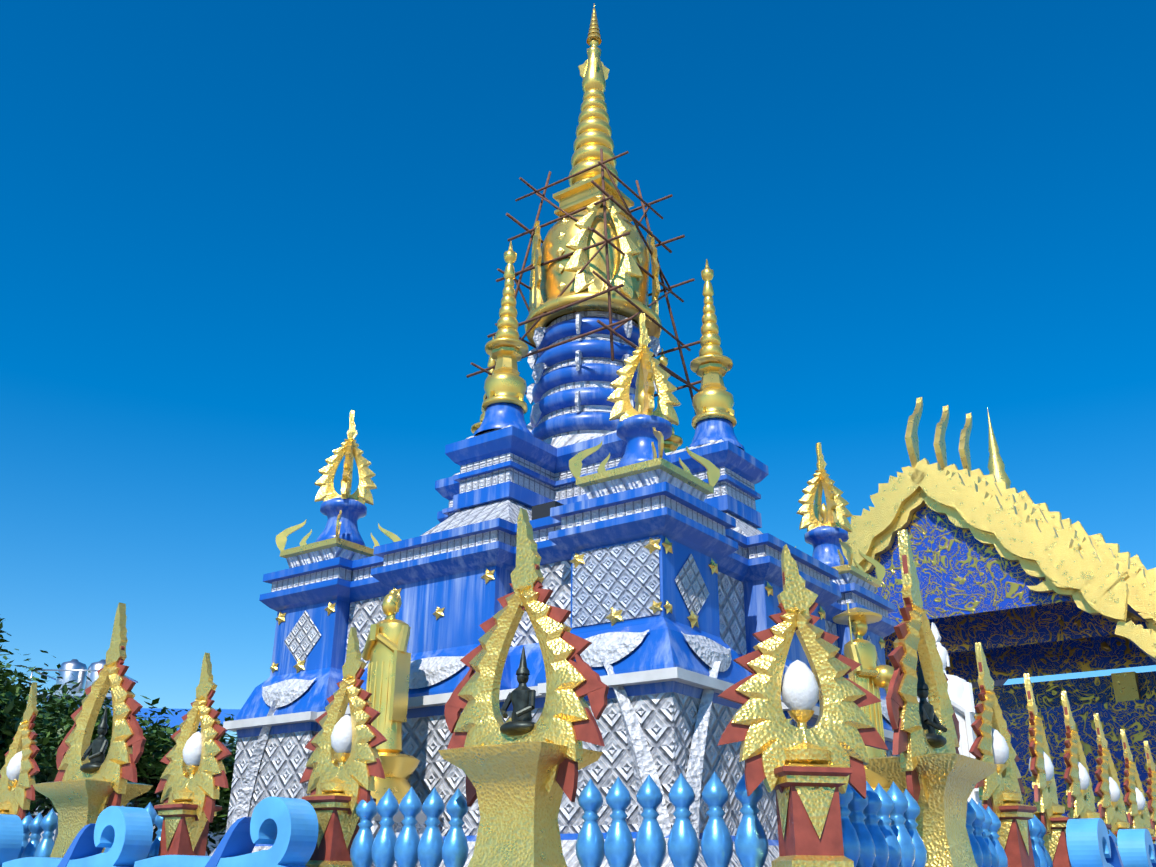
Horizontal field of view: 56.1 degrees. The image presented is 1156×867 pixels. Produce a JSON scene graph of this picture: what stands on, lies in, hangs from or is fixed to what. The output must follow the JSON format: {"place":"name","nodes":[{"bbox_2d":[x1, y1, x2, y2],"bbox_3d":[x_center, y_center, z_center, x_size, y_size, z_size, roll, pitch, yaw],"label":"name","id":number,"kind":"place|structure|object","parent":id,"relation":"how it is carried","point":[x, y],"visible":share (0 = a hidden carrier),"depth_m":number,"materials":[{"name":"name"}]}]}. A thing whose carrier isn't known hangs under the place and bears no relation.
{"place":"outdoors","nodes":[
{"label":"outdoors","id":0,"kind":"place"},
{"bbox_2d":[0,0,1155,743],"label":"sky","id":1,"kind":"structure","parent":0,"point":[231,231],"materials":[{"name":"blue"}]},
{"label":"ground","id":2,"kind":"structure","parent":0,"visible":0},
{"bbox_2d":[0,620,11,672],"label":"tree","id":3,"kind":"object","parent":2,"relation":"on","point":[1,627],"visible":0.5,"depth_m":29.84,"materials":[{"name":"green plant"}]},
{"bbox_2d":[0,618,14,731],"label":"tree","id":4,"kind":"object","parent":2,"relation":"on","point":[2,639],"visible":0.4,"depth_m":22.77,"materials":[{"name":"green plant"}]},
{"bbox_2d":[0,644,70,814],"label":"tree","id":5,"kind":"object","parent":2,"relation":"on","point":[8,733],"visible":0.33,"depth_m":20.28,"materials":[{"name":"green plant"}]},
{"bbox_2d":[0,649,134,834],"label":"tree","id":6,"kind":"object","parent":2,"relation":"on","point":[38,724],"visible":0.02,"depth_m":26.04,"materials":[{"name":"green plant"}]},
{"bbox_2d":[8,659,155,812],"bbox_3d":[-17.939,11.306,33.893,7.677,8.404,9.020,1,-23,-1],"label":"tree","id":7,"kind":"object","parent":2,"relation":"on","point":[51,699],"visible":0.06,"depth_m":35.84,"materials":[{"name":"green plant"}]},
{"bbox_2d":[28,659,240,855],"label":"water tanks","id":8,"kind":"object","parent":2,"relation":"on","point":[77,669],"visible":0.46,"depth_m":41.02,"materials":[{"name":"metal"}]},
{"bbox_2d":[37,695,237,843],"bbox_3d":[-9.736,8.725,24.096,4.489,5.780,5.309,1,-23,-1],"label":"tree","id":9,"kind":"object","parent":2,"relation":"on","point":[150,765],"visible":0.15,"depth_m":23.72,"materials":[{"name":"green plant"}]},
{"bbox_2d":[153,734,236,855],"bbox_3d":[-7.853,9.383,25.062,4.115,5.302,4.576,-4,-23,11],"label":"tree","id":10,"kind":"object","parent":2,"relation":"on","point":[223,801],"visible":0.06,"depth_m":24.54,"materials":[{"name":"green plant"}]},
{"bbox_2d":[209,4,899,866],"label":"chedi","id":11,"kind":"structure","parent":2,"relation":"on","point":[659,554],"depth_m":13.21,"materials":[{"name":"blue paint"}]},
{"bbox_2d":[917,622,981,804],"bbox_3d":[6.473,6.302,18.605,2.000,6.170,2.000,1,-23,-1],"label":"statue","id":12,"kind":"object","parent":2,"relation":"on","point":[960,691],"visible":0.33,"depth_m":18.84,"materials":[{"name":"stone"}]},
{"bbox_2d":[841,397,1155,828],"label":"temple hall","id":13,"kind":"structure","parent":2,"relation":"on","point":[1014,582],"depth_m":26.89,"materials":[{"name":"gold metal"}]},
{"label":"terrace kerb","id":14,"kind":"structure","parent":2,"relation":"on","visible":0},
{"bbox_2d":[17,812,32,858],"bbox_3d":[-5.975,4.439,11.647,0.209,0.716,0.209,-7,-25,17],"label":"baluster","id":15,"kind":"object","parent":14,"relation":"on","point":[27,819],"visible":0.35,"depth_m":11.66,"materials":[{"name":"blue ceramic"}]},
{"bbox_2d":[21,812,43,857],"bbox_3d":[-5.778,4.386,11.504,0.206,0.706,0.206,15,-27,-31],"label":"baluster","id":16,"kind":"object","parent":14,"relation":"on","point":[36,830],"visible":0.71,"depth_m":11.50,"materials":[{"name":"blue ceramic"}]},
{"bbox_2d":[34,808,57,856],"bbox_3d":[-5.577,4.318,11.372,0.214,0.733,0.214,7,-23,-17],"label":"baluster","id":17,"kind":"object","parent":14,"relation":"on","point":[49,826],"visible":0.83,"depth_m":11.37,"materials":[{"name":"blue ceramic"}]},
{"bbox_2d":[144,802,156,858],"bbox_3d":[-4.166,3.924,10.408,0.216,0.739,0.216,7,-24,-16],"label":"baluster","id":18,"kind":"object","parent":14,"relation":"on","point":[150,809],"visible":0.21,"depth_m":10.47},
{"bbox_2d":[147,814,162,857],"bbox_3d":[-3.958,3.888,10.278,0.206,0.708,0.206,3,-24,-7],"label":"baluster","id":19,"kind":"object","parent":14,"relation":"on","point":[155,844],"visible":0.27,"depth_m":10.24,"materials":[{"name":"blue ceramic"}]},
{"bbox_2d":[350,796,376,866],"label":"baluster","id":20,"kind":"object","parent":14,"relation":"on","point":[361,850],"visible":0.83,"depth_m":8.72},
{"bbox_2d":[372,788,398,866],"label":"baluster","id":21,"kind":"object","parent":14,"relation":"on","point":[385,839],"visible":0.98,"depth_m":8.60,"materials":[{"name":"blue ceramic"}]},
{"bbox_2d":[394,787,421,866],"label":"baluster","id":22,"kind":"object","parent":14,"relation":"on","point":[407,840],"visible":0.92,"depth_m":8.45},
{"bbox_2d":[417,787,444,866],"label":"baluster","id":23,"kind":"object","parent":14,"relation":"on","point":[429,848],"visible":0.98,"depth_m":8.32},
{"bbox_2d":[442,788,468,866],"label":"baluster","id":24,"kind":"object","parent":14,"relation":"on","point":[455,849],"visible":0.98,"depth_m":8.17,"materials":[{"name":"blue ceramic"}]},
{"bbox_2d":[0,508,1155,866],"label":"fence and statues","id":25,"kind":"object","parent":14,"relation":"on","point":[520,768],"visible":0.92,"depth_m":8.67,"materials":[{"name":"gold metal"}]},
{"bbox_2d":[0,797,1155,866],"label":"wave rails","id":26,"kind":"object","parent":14,"relation":"on","point":[287,827],"visible":1,"depth_m":9.84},
{"bbox_2d":[576,778,604,866],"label":"baluster","id":27,"kind":"object","parent":14,"relation":"on","point":[590,842],"visible":0.98,"depth_m":7.49,"materials":[{"name":"blue ceramic"}]},
{"bbox_2d":[604,776,633,866],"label":"baluster","id":28,"kind":"object","parent":14,"relation":"on","point":[619,847],"visible":1,"depth_m":7.35,"materials":[{"name":"blue ceramic"}]},
{"bbox_2d":[635,775,665,866],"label":"baluster","id":29,"kind":"object","parent":14,"relation":"on","point":[650,846],"visible":1,"depth_m":7.21,"materials":[{"name":"blue ceramic"}]},
{"bbox_2d":[667,773,698,866],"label":"baluster","id":30,"kind":"object","parent":14,"relation":"on","point":[683,846],"visible":1,"depth_m":7.08,"materials":[{"name":"blue ceramic"}]},
{"bbox_2d":[701,771,732,866],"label":"baluster","id":31,"kind":"object","parent":14,"relation":"on","point":[716,845],"visible":1,"depth_m":6.95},
{"bbox_2d":[734,772,767,866],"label":"baluster","id":32,"kind":"object","parent":14,"relation":"on","point":[751,845],"visible":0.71,"depth_m":6.79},
{"bbox_2d":[839,783,859,866],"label":"baluster","id":33,"kind":"object","parent":14,"relation":"on","point":[851,845],"visible":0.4,"depth_m":6.94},
{"bbox_2d":[848,784,874,866],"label":"baluster","id":34,"kind":"object","parent":14,"relation":"on","point":[857,804],"visible":0.52,"depth_m":7.16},
{"bbox_2d":[863,781,888,866],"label":"baluster","id":35,"kind":"object","parent":14,"relation":"on","point":[871,810],"visible":0.71,"depth_m":7.37,"materials":[{"name":"blue ceramic"}]},
{"bbox_2d":[874,783,900,866],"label":"baluster","id":36,"kind":"object","parent":14,"relation":"on","point":[885,820],"visible":0.67,"depth_m":7.57,"materials":[{"name":"blue ceramic"}]},
{"bbox_2d":[887,781,914,866],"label":"baluster","id":37,"kind":"object","parent":14,"relation":"on","point":[896,814],"visible":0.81,"depth_m":7.75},
{"bbox_2d":[903,789,926,866],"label":"baluster","id":38,"kind":"object","parent":14,"relation":"on","point":[911,813],"visible":0.62,"depth_m":7.93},
{"bbox_2d":[966,801,982,866],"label":"baluster","id":39,"kind":"object","parent":14,"relation":"on","point":[974,843],"visible":0.29,"depth_m":8.84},
{"bbox_2d":[969,798,991,866],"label":"baluster","id":40,"kind":"object","parent":14,"relation":"on","point":[979,820],"visible":0.54,"depth_m":9.05,"materials":[{"name":"blue ceramic"}]},
{"bbox_2d":[978,803,998,866],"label":"baluster","id":41,"kind":"object","parent":14,"relation":"on","point":[985,826],"visible":0.48,"depth_m":9.24,"materials":[{"name":"blue ceramic"}]},
{"bbox_2d":[986,806,1007,866],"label":"baluster","id":42,"kind":"object","parent":14,"relation":"on","point":[993,828],"visible":0.56,"depth_m":9.42,"materials":[{"name":"blue ceramic"}]},
{"bbox_2d":[1028,819,1039,866],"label":"baluster","id":43,"kind":"object","parent":14,"relation":"on","point":[1036,859],"visible":0.15,"depth_m":10.09,"materials":[{"name":"blue ceramic"}]},
{"bbox_2d":[1030,817,1047,866],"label":"baluster","id":44,"kind":"object","parent":14,"relation":"on","point":[1035,830],"visible":0.4,"depth_m":10.35,"materials":[{"name":"blue ceramic"}]},
{"bbox_2d":[1034,814,1052,866],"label":"baluster","id":45,"kind":"object","parent":14,"relation":"on","point":[1042,842],"visible":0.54,"depth_m":10.54,"materials":[{"name":"blue ceramic"}]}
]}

